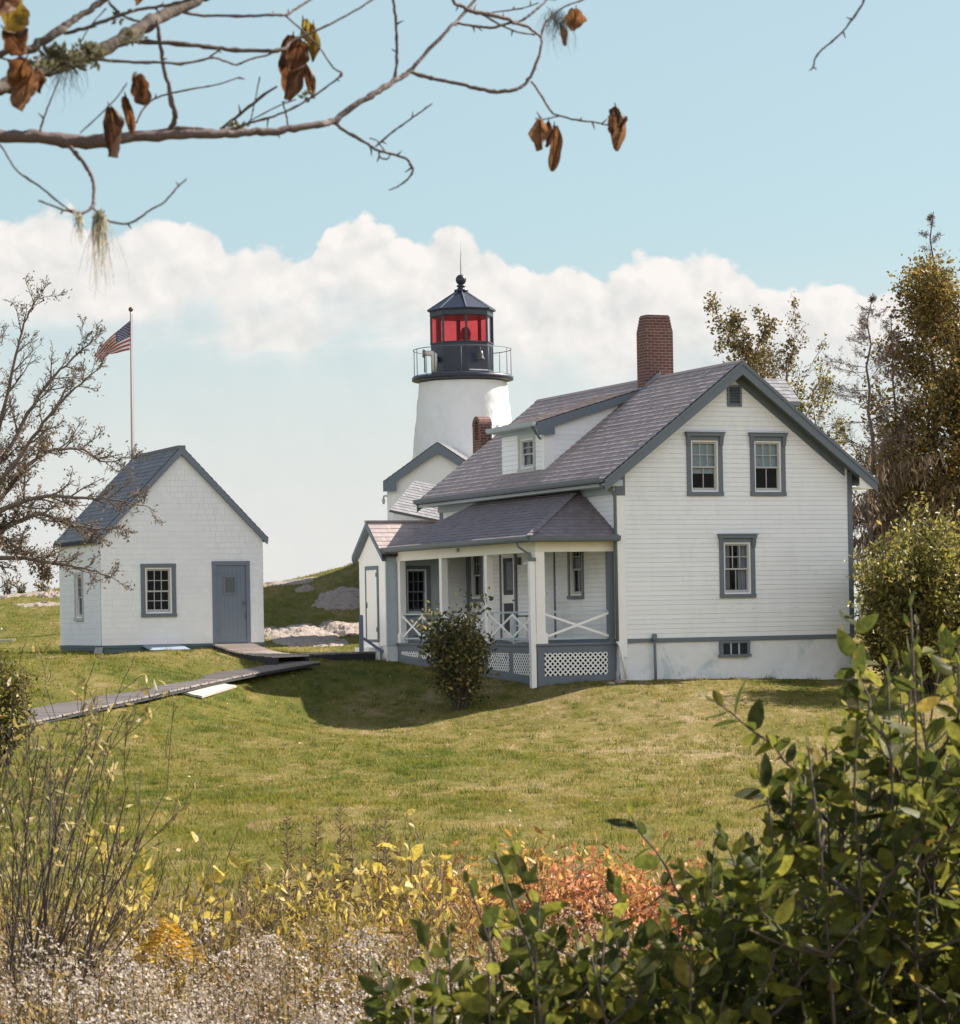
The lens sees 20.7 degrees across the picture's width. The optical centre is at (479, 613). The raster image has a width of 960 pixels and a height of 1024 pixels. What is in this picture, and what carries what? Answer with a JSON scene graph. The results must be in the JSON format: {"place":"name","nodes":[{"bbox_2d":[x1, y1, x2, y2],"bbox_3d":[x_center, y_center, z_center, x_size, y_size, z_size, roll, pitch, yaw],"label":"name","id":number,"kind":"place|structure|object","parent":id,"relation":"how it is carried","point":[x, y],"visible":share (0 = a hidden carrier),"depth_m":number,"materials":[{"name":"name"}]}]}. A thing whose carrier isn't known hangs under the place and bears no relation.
{"place":"outdoors","nodes":[
{"label":"outdoors","id":0,"kind":"place"},
{"bbox_2d":[0,561,959,966],"bbox_3d":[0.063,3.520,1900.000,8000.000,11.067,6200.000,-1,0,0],"label":"ground","id":1,"kind":"structure","parent":0,"point":[294,602],"depth_m":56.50,"materials":[{"name":"green plant"}]},
{"bbox_2d":[0,576,17,594],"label":"skyline plant","id":2,"kind":"object","parent":1,"relation":"on","point":[7,589],"visible":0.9,"depth_m":89.99,"materials":[{"name":"green plant"}]},
{"bbox_2d":[10,579,27,593],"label":"skyline plant","id":3,"kind":"object","parent":1,"relation":"on","point":[20,589],"visible":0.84,"depth_m":89.90,"materials":[{"name":"green plant"}]},
{"bbox_2d":[0,591,43,598],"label":"rock outcrop","id":4,"kind":"object","parent":1,"relation":"on","point":[19,594],"visible":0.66,"depth_m":87.45,"materials":[{"name":"stone"}]},
{"bbox_2d":[0,650,45,766],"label":"edge shrub","id":5,"kind":"object","parent":1,"relation":"on","point":[6,698],"visible":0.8,"depth_m":45.80,"materials":[{"name":"green plant"}]},
{"bbox_2d":[12,601,59,606],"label":"rock outcrop","id":6,"kind":"object","parent":1,"relation":"on","point":[46,603],"visible":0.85,"depth_m":84.37,"materials":[{"name":"stone"}]},
{"bbox_2d":[32,578,51,591],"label":"skyline plant","id":7,"kind":"object","parent":1,"relation":"on","point":[39,588],"visible":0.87,"depth_m":89.93,"materials":[{"name":"green plant"}]},
{"bbox_2d":[37,589,59,597],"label":"rock outcrop","id":8,"kind":"object","parent":1,"relation":"on","point":[50,593],"visible":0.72,"depth_m":86.75,"materials":[{"name":"stone"}]},
{"bbox_2d":[0,878,123,986],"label":"border bush","id":9,"kind":"object","parent":1,"relation":"on","point":[33,921],"visible":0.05,"depth_m":10.43,"materials":[{"name":"brown plant"}]},
{"bbox_2d":[0,270,165,593],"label":"half bare rowan","id":10,"kind":"object","parent":1,"relation":"on","point":[10,475],"visible":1,"depth_m":47.97,"materials":[{"name":"brown plant"}]},
{"bbox_2d":[0,642,195,1023],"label":"twiggy shrub","id":11,"kind":"object","parent":1,"relation":"on","point":[49,863],"visible":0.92,"depth_m":8.13,"materials":[{"name":"brown plant"}]},
{"bbox_2d":[94,647,102,653],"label":"leaning board","id":12,"kind":"object","parent":1,"relation":"on","point":[98,650],"visible":1,"depth_m":67.28,"materials":[{"name":"grey wood"}]},
{"bbox_2d":[2,883,203,1023],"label":"border bush","id":13,"kind":"object","parent":1,"relation":"on","point":[136,936],"visible":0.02,"depth_m":9.45,"materials":[{"name":"brown plant"}]},
{"bbox_2d":[3,825,234,1018],"bbox_3d":[-1.302,1.391,9.601,0.824,1.250,0.553,-1,0,0],"label":"yellow leaved plant","id":14,"kind":"object","parent":1,"relation":"on","point":[219,877],"visible":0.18,"depth_m":9.68,"materials":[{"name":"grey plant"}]},
{"bbox_2d":[2,885,248,1020],"bbox_3d":[-1.318,1.513,9.733,0.969,1.000,1.007,-1,0,0],"label":"border bush","id":15,"kind":"object","parent":1,"relation":"on","point":[149,916],"visible":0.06,"depth_m":9.71,"materials":[{"name":"brown plant"}]},
{"bbox_2d":[128,307,134,455],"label":"flagpole","id":16,"kind":"object","parent":1,"relation":"on","point":[130,309],"visible":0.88,"depth_m":78.97,"materials":[{"name":"metal"}]},
{"bbox_2d":[94,321,129,360],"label":"flag","id":17,"kind":"object","parent":16,"relation":"attached to","point":[118,341],"visible":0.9,"depth_m":79.00,"materials":[{"name":"multicoloured fabric"}]},
{"bbox_2d":[89,819,229,1023],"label":"yellow leaved plant","id":18,"kind":"object","parent":1,"relation":"on","point":[197,910],"visible":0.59,"depth_m":9.20,"materials":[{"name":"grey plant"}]},
{"bbox_2d":[53,445,268,652],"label":"white shed","id":19,"kind":"structure","parent":1,"relation":"on","point":[191,567],"depth_m":68.51,"materials":[{"name":"paint"}]},
{"bbox_2d":[73,572,116,620],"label":"shed window","id":20,"kind":"structure","parent":19,"relation":"in","point":[78,581],"depth_m":69.73,"materials":[{"name":"paint"}]},
{"bbox_2d":[133,563,176,616],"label":"shed window","id":21,"kind":"structure","parent":19,"relation":"in","point":[158,581],"depth_m":68.23,"materials":[{"name":"grey paint"}]},
{"bbox_2d":[212,561,250,643],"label":"shed door","id":22,"kind":"structure","parent":19,"relation":"in","point":[230,579],"depth_m":68.88,"materials":[{"name":"grey paint"}]},
{"bbox_2d":[142,644,188,650],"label":"leaning board","id":23,"kind":"object","parent":1,"relation":"on","point":[162,647],"visible":1,"depth_m":67.88,"materials":[{"name":"white wood"}]},
{"bbox_2d":[127,918,207,1020],"bbox_3d":[-1.050,1.496,8.902,0.268,0.925,0.284,-1,0,-29],"label":"golden plume","id":24,"kind":"object","parent":1,"relation":"on","point":[157,935],"visible":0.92,"depth_m":8.88,"materials":[{"name":"yellow plant"}]},
{"bbox_2d":[24,661,319,726],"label":"boardwalk","id":25,"kind":"structure","parent":1,"relation":"on","point":[61,711],"depth_m":59.17,"materials":[{"name":"grey wood"}]},
{"bbox_2d":[213,643,308,664],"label":"shed ramp","id":26,"kind":"structure","parent":25,"relation":"on","point":[255,652],"depth_m":67.50,"materials":[{"name":"grey wood"}]},
{"bbox_2d":[65,830,297,967],"bbox_3d":[-1.176,1.429,10.335,0.953,1.196,0.513,-1,0,0],"label":"yellow leaved plant","id":27,"kind":"object","parent":1,"relation":"on","point":[272,916],"visible":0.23,"depth_m":10.29,"materials":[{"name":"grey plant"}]},
{"bbox_2d":[182,683,236,697],"bbox_3d":[-6.263,1.787,61.556,0.467,0.315,3.240,-1,0,14],"label":"pale panel","id":28,"kind":"object","parent":1,"relation":"on","point":[210,690],"visible":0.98,"depth_m":61.24,"materials":[{"name":"white wood"}]},
{"bbox_2d":[110,866,316,1023],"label":"border bush","id":29,"kind":"object","parent":1,"relation":"on","point":[266,922],"visible":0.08,"depth_m":10.12,"materials":[{"name":"yellow plant"}]},
{"bbox_2d":[235,862,255,915],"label":"goldenrod stalk","id":30,"kind":"object","parent":1,"relation":"on","point":[246,883],"visible":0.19,"depth_m":11.00,"materials":[{"name":"brown plant"}]},
{"bbox_2d":[144,847,356,1021],"bbox_3d":[-0.938,1.499,10.624,0.977,1.097,1.008,-1,0,14],"label":"border bush","id":31,"kind":"object","parent":1,"relation":"on","point":[314,891],"visible":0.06,"depth_m":10.64,"materials":[{"name":"yellow plant"}]},
{"bbox_2d":[251,853,270,916],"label":"goldenrod stalk","id":32,"kind":"object","parent":1,"relation":"on","point":[262,878],"visible":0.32,"depth_m":11.19,"materials":[{"name":"brown plant"}]},
{"bbox_2d":[264,626,276,632],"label":"rock outcrop","id":33,"kind":"object","parent":1,"relation":"on","point":[267,628],"visible":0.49,"depth_m":78.99,"materials":[{"name":"stone"}]},
{"bbox_2d":[0,908,547,1023],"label":"herb tangle","id":34,"kind":"object","parent":1,"relation":"on","point":[238,981],"visible":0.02,"depth_m":9.07,"materials":[{"name":"brown plant"}]},
{"bbox_2d":[276,815,301,917],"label":"goldenrod stalk","id":35,"kind":"object","parent":1,"relation":"on","point":[287,864],"visible":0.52,"depth_m":11.29,"materials":[{"name":"brown plant"}]},
{"bbox_2d":[263,577,322,585],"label":"rock outcrop","id":36,"kind":"object","parent":1,"relation":"on","point":[300,581],"visible":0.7,"depth_m":85.27,"materials":[{"name":"stone"}]},
{"bbox_2d":[0,884,589,1023],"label":"herb tangle","id":37,"kind":"object","parent":1,"relation":"on","point":[465,923],"visible":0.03,"depth_m":9.45,"materials":[{"name":"plant"}]},
{"bbox_2d":[198,851,402,975],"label":"border bush","id":38,"kind":"object","parent":1,"relation":"on","point":[275,905],"visible":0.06,"depth_m":10.79,"materials":[{"name":"yellow plant"}]},
{"bbox_2d":[290,825,310,911],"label":"goldenrod stalk","id":39,"kind":"object","parent":1,"relation":"on","point":[302,871],"visible":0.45,"depth_m":11.61,"materials":[{"name":"brown plant"}]},
{"bbox_2d":[295,584,313,592],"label":"rock outcrop","id":40,"kind":"object","parent":1,"relation":"on","point":[305,588],"visible":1,"depth_m":83.81,"materials":[{"name":"stone"}]},
{"bbox_2d":[264,623,348,646],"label":"rock outcrop","id":41,"kind":"object","parent":1,"relation":"on","point":[303,635],"visible":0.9,"depth_m":77.40,"materials":[{"name":"stone"}]},
{"bbox_2d":[302,815,325,903],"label":"goldenrod stalk","id":42,"kind":"object","parent":1,"relation":"on","point":[314,860],"visible":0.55,"depth_m":11.19,"materials":[{"name":"brown plant"}]},
{"bbox_2d":[0,906,635,1023],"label":"aster stems","id":43,"kind":"object","parent":1,"relation":"on","point":[84,1015],"visible":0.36,"depth_m":8.08,"materials":[{"name":"beige plant"}]},
{"bbox_2d":[0,893,646,1023],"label":"white asters","id":44,"kind":"object","parent":1,"relation":"on","point":[321,1017],"visible":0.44,"depth_m":7.81,"materials":[{"name":"white plant"}]},
{"bbox_2d":[0,873,648,1023],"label":"herb tangle","id":45,"kind":"object","parent":1,"relation":"on","point":[283,924],"visible":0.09,"depth_m":9.52,"materials":[{"name":"plant"}]},
{"bbox_2d":[0,890,656,1023],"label":"herb tangle","id":46,"kind":"object","parent":1,"relation":"on","point":[377,923],"visible":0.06,"depth_m":9.57,"materials":[{"name":"brown plant"}]},
{"bbox_2d":[311,586,359,609],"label":"rock outcrop","id":47,"kind":"object","parent":1,"relation":"on","point":[343,598],"visible":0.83,"depth_m":82.14,"materials":[{"name":"stone"}]},
{"bbox_2d":[295,651,376,660],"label":"entry walkway","id":48,"kind":"structure","parent":1,"relation":"on","point":[347,655],"depth_m":70.71,"materials":[{"name":"grey wood"}]},
{"bbox_2d":[0,852,674,1023],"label":"dry stalks","id":49,"kind":"object","parent":1,"relation":"on","point":[273,1014],"visible":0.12,"depth_m":9.56,"materials":[{"name":"plant"}]},
{"bbox_2d":[317,620,358,635],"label":"rock outcrop","id":50,"kind":"object","parent":1,"relation":"on","point":[344,628],"visible":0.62,"depth_m":78.76,"materials":[{"name":"stone"}]},
{"bbox_2d":[329,802,350,914],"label":"goldenrod stalk","id":51,"kind":"object","parent":1,"relation":"on","point":[344,875],"visible":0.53,"depth_m":11.00,"materials":[{"name":"brown plant"}]},
{"bbox_2d":[236,834,449,1014],"bbox_3d":[-0.534,1.485,10.624,0.914,1.145,1.033,-1,0,0],"label":"border bush","id":52,"kind":"object","parent":1,"relation":"on","point":[339,900],"visible":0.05,"depth_m":10.51,"materials":[{"name":"yellow plant"}]},
{"bbox_2d":[228,832,461,924],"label":"yellow leaved plant","id":53,"kind":"object","parent":1,"relation":"on","point":[234,861],"visible":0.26,"depth_m":10.94,"materials":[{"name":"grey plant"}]},
{"bbox_2d":[248,878,448,1019],"bbox_3d":[-0.555,1.515,10.093,0.926,0.973,0.436,-1,0,-36],"label":"yellow leaved plant","id":54,"kind":"object","parent":1,"relation":"on","point":[356,889],"visible":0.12,"depth_m":10.22,"materials":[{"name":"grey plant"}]},
{"bbox_2d":[344,824,362,917],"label":"goldenrod stalk","id":55,"kind":"object","parent":1,"relation":"on","point":[349,848],"visible":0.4,"depth_m":11.58,"materials":[{"name":"brown plant"}]},
{"bbox_2d":[355,647,379,659],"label":"entry step","id":56,"kind":"object","parent":1,"relation":"on","point":[373,649],"visible":0.43,"depth_m":71.91,"materials":[{"name":"white paint"}]},
{"bbox_2d":[368,821,390,904],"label":"goldenrod stalk","id":57,"kind":"object","parent":1,"relation":"on","point":[375,844],"visible":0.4,"depth_m":11.40,"materials":[{"name":"brown plant"}]},
{"bbox_2d":[377,807,399,920],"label":"goldenrod stalk","id":58,"kind":"object","parent":1,"relation":"on","point":[388,851],"visible":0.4,"depth_m":11.20,"materials":[{"name":"brown plant"}]},
{"bbox_2d":[291,846,521,961],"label":"border bush","id":59,"kind":"object","parent":1,"relation":"on","point":[382,888],"visible":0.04,"depth_m":10.97,"materials":[{"name":"plant"}]},
{"bbox_2d":[389,481,438,519],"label":"lean to shed","id":60,"kind":"object","parent":1,"relation":"on","point":[404,507],"visible":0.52,"depth_m":77.71,"materials":[{"name":"grey wood"}]},
{"bbox_2d":[382,442,467,519],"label":"tower passage","id":61,"kind":"object","parent":1,"relation":"on","point":[436,463],"visible":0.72,"depth_m":82.41,"materials":[{"name":"white paint"}]},
{"bbox_2d":[0,0,864,296],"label":"overhanging tree","id":62,"kind":"object","parent":1,"relation":"on","point":[24,80],"visible":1,"depth_m":3.68,"materials":[{"name":"brown plant"}]},
{"bbox_2d":[336,891,550,1003],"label":"border bush","id":63,"kind":"object","parent":1,"relation":"on","point":[470,940],"visible":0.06,"depth_m":10.14,"materials":[{"name":"brown plant"}]},
{"bbox_2d":[381,809,512,917],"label":"yellow leaved plant","id":64,"kind":"object","parent":1,"relation":"on","point":[417,850],"visible":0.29,"depth_m":11.95,"materials":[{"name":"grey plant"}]},
{"bbox_2d":[383,859,515,963],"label":"yellow leaved plant","id":65,"kind":"object","parent":1,"relation":"on","point":[436,887],"visible":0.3,"depth_m":10.45,"materials":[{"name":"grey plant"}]},
{"bbox_2d":[410,587,506,710],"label":"porch shrub","id":66,"kind":"object","parent":1,"relation":"on","point":[461,667],"visible":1,"depth_m":61.72,"materials":[{"name":"green plant"}]},
{"bbox_2d":[358,827,574,941],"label":"bush","id":67,"kind":"object","parent":1,"relation":"on","point":[461,855],"visible":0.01,"depth_m":12.20,"materials":[{"name":"yellow red leaves"},{"name":"grey twig bark"}]},
{"bbox_2d":[412,252,525,563],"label":"lighthouse","id":68,"kind":"object","parent":1,"relation":"on","point":[462,384],"visible":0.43,"depth_m":85.52,"materials":[{"name":"navy black iron paint"},{"name":"red glass"},{"name":"white painted plaster"}]},
{"bbox_2d":[7,650,937,884],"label":"fallen leaves","id":69,"kind":"object","parent":1,"relation":"on","point":[267,869],"visible":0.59,"depth_m":39.21,"materials":[{"name":"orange plant"}]},
{"bbox_2d":[355,833,688,1023],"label":"bayberry shrub","id":70,"kind":"object","parent":1,"relation":"on","point":[533,955],"visible":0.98,"depth_m":4.22,"materials":[{"name":"green plant"}]},
{"bbox_2d":[413,826,676,971],"bbox_3d":[0.281,1.528,11.661,1.303,1.153,1.186,-1,0,0],"label":"orange bush","id":71,"kind":"object","parent":1,"relation":"on","point":[612,867],"visible":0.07,"depth_m":11.56,"materials":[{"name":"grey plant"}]},
{"bbox_2d":[468,830,721,967],"bbox_3d":[0.613,1.524,11.566,1.337,1.168,1.357,-1,0,39],"label":"red orange bush","id":72,"kind":"object","parent":1,"relation":"on","point":[584,880],"visible":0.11,"depth_m":11.37,"materials":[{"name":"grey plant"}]},
{"bbox_2d":[352,315,878,688],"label":"keepers house","id":73,"kind":"structure","parent":1,"relation":"on","point":[564,497],"depth_m":65.76,"materials":[{"name":"wood"}]},
{"bbox_2d":[359,615,382,652],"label":"handrail post","id":74,"kind":"object","parent":73,"relation":"attached to","point":[362,638],"visible":0.88,"depth_m":71.70,"materials":[{"name":"blue paint"}]},
{"bbox_2d":[364,566,380,646],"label":"entry door","id":75,"kind":"structure","parent":73,"relation":"in","point":[371,572],"depth_m":72.52,"materials":[{"name":"white paint"}]},
{"bbox_2d":[406,565,430,615],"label":"porch window","id":76,"kind":"structure","parent":73,"relation":"in","point":[418,578],"depth_m":72.05,"materials":[{"name":"grey paint"}]},
{"bbox_2d":[468,556,497,601],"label":"porch window","id":77,"kind":"structure","parent":73,"relation":"in","point":[476,574],"depth_m":72.26,"materials":[{"name":"blue paint"}]},
{"bbox_2d":[499,554,519,640],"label":"screen door","id":78,"kind":"structure","parent":73,"relation":"in","point":[508,581],"depth_m":70.03,"materials":[{"name":"white paint"}]},
{"bbox_2d":[502,592,550,642],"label":"rocking chair","id":79,"kind":"object","parent":73,"relation":"on","point":[525,621],"visible":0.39,"depth_m":66.36,"materials":[{"name":"white paint"}]},
{"bbox_2d":[517,433,539,473],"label":"dormer window","id":80,"kind":"structure","parent":73,"relation":"in","point":[526,443],"depth_m":69.35,"materials":[{"name":"paint"}]},
{"bbox_2d":[567,552,614,598],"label":"porch window","id":81,"kind":"structure","parent":73,"relation":"in","point":[575,567],"depth_m":66.45,"materials":[{"name":"blue paint"}]},
{"bbox_2d":[669,431,725,495],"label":"gable window","id":82,"kind":"structure","parent":73,"relation":"in","point":[704,450],"depth_m":65.06,"materials":[{"name":"grey paint"}]},
{"bbox_2d":[702,534,758,597],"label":"gable window","id":83,"kind":"structure","parent":73,"relation":"in","point":[736,566],"depth_m":65.41,"materials":[{"name":"grey paint"}]},
{"bbox_2d":[718,641,751,656],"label":"cellar window","id":84,"kind":"structure","parent":73,"relation":"in","point":[726,648],"depth_m":65.21,"materials":[{"name":"blue paint"}]},
{"bbox_2d":[733,432,788,495],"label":"gable window","id":85,"kind":"structure","parent":73,"relation":"in","point":[767,463],"depth_m":65.77,"materials":[{"name":"grey paint"}]},
{"bbox_2d":[614,679,625,683],"bbox_3d":[3.373,1.662,63.315,0.299,0.147,0.334,-1,0,0],"label":"stone","id":86,"kind":"object","parent":1,"relation":"on","point":[618,681],"visible":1,"depth_m":63.20,"materials":[{"name":"stone"}]},
{"bbox_2d":[469,905,806,1023],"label":"bayberry shrub","id":87,"kind":"object","parent":1,"relation":"on","point":[601,1010],"visible":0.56,"depth_m":4.23,"materials":[{"name":"green plant"}]},
{"bbox_2d":[703,288,784,378],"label":"birch tree","id":88,"kind":"object","parent":1,"relation":"on","point":[738,345],"visible":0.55,"depth_m":93.36,"materials":[{"name":"green plant"}]},
{"bbox_2d":[592,680,948,1023],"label":"bayberry shrub","id":89,"kind":"object","parent":1,"relation":"on","point":[745,907],"visible":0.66,"depth_m":4.33,"materials":[{"name":"green plant"}]},
{"bbox_2d":[755,294,836,437],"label":"birch tree","id":90,"kind":"object","parent":1,"relation":"on","point":[794,350],"visible":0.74,"depth_m":90.12,"materials":[{"name":"green plant"}]},
{"bbox_2d":[789,362,853,447],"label":"birch tree","id":91,"kind":"object","parent":1,"relation":"on","point":[801,405],"visible":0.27,"depth_m":85.58,"materials":[{"name":"green plant"}]},
{"bbox_2d":[734,589,959,1023],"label":"bayberry shrub","id":92,"kind":"object","parent":1,"relation":"on","point":[932,955],"visible":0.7,"depth_m":4.41,"materials":[{"name":"green plant"}]},
{"bbox_2d":[846,542,906,679],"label":"green shrub","id":93,"kind":"object","parent":1,"relation":"on","point":[870,635],"visible":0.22,"depth_m":66.24,"materials":[{"name":"green plant"}]},
{"bbox_2d":[816,293,959,586],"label":"dead spruce","id":94,"kind":"object","parent":1,"relation":"on","point":[868,508],"visible":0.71,"depth_m":73.75,"materials":[{"name":"brown plant"}]},
{"bbox_2d":[841,387,952,559],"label":"bronze leaved tree","id":95,"kind":"object","parent":1,"relation":"on","point":[852,454],"visible":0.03,"depth_m":77.70,"materials":[{"name":"brown plant"}]},
{"bbox_2d":[844,491,959,693],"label":"green shrub","id":96,"kind":"object","parent":1,"relation":"on","point":[930,572],"visible":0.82,"depth_m":63.26,"materials":[{"name":"green plant"}]},
{"bbox_2d":[853,238,959,573],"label":"bronze leaved tree","id":97,"kind":"object","parent":1,"relation":"on","point":[933,289],"visible":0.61,"depth_m":75.74,"materials":[{"name":"brown plant"}]},
{"bbox_2d":[854,311,959,561],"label":"dead spruce","id":98,"kind":"object","parent":1,"relation":"on","point":[889,333],"visible":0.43,"depth_m":75.44,"materials":[{"name":"brown plant"}]},
{"bbox_2d":[898,212,953,473],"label":"dead spruce","id":99,"kind":"object","parent":1,"relation":"on","point":[930,218],"visible":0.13,"depth_m":83.96,"materials":[{"name":"brown plant"}]},
{"bbox_2d":[0,0,959,607],"label":"sky","id":100,"kind":"structure","parent":0,"point":[280,298],"materials":[{"name":"blue"}]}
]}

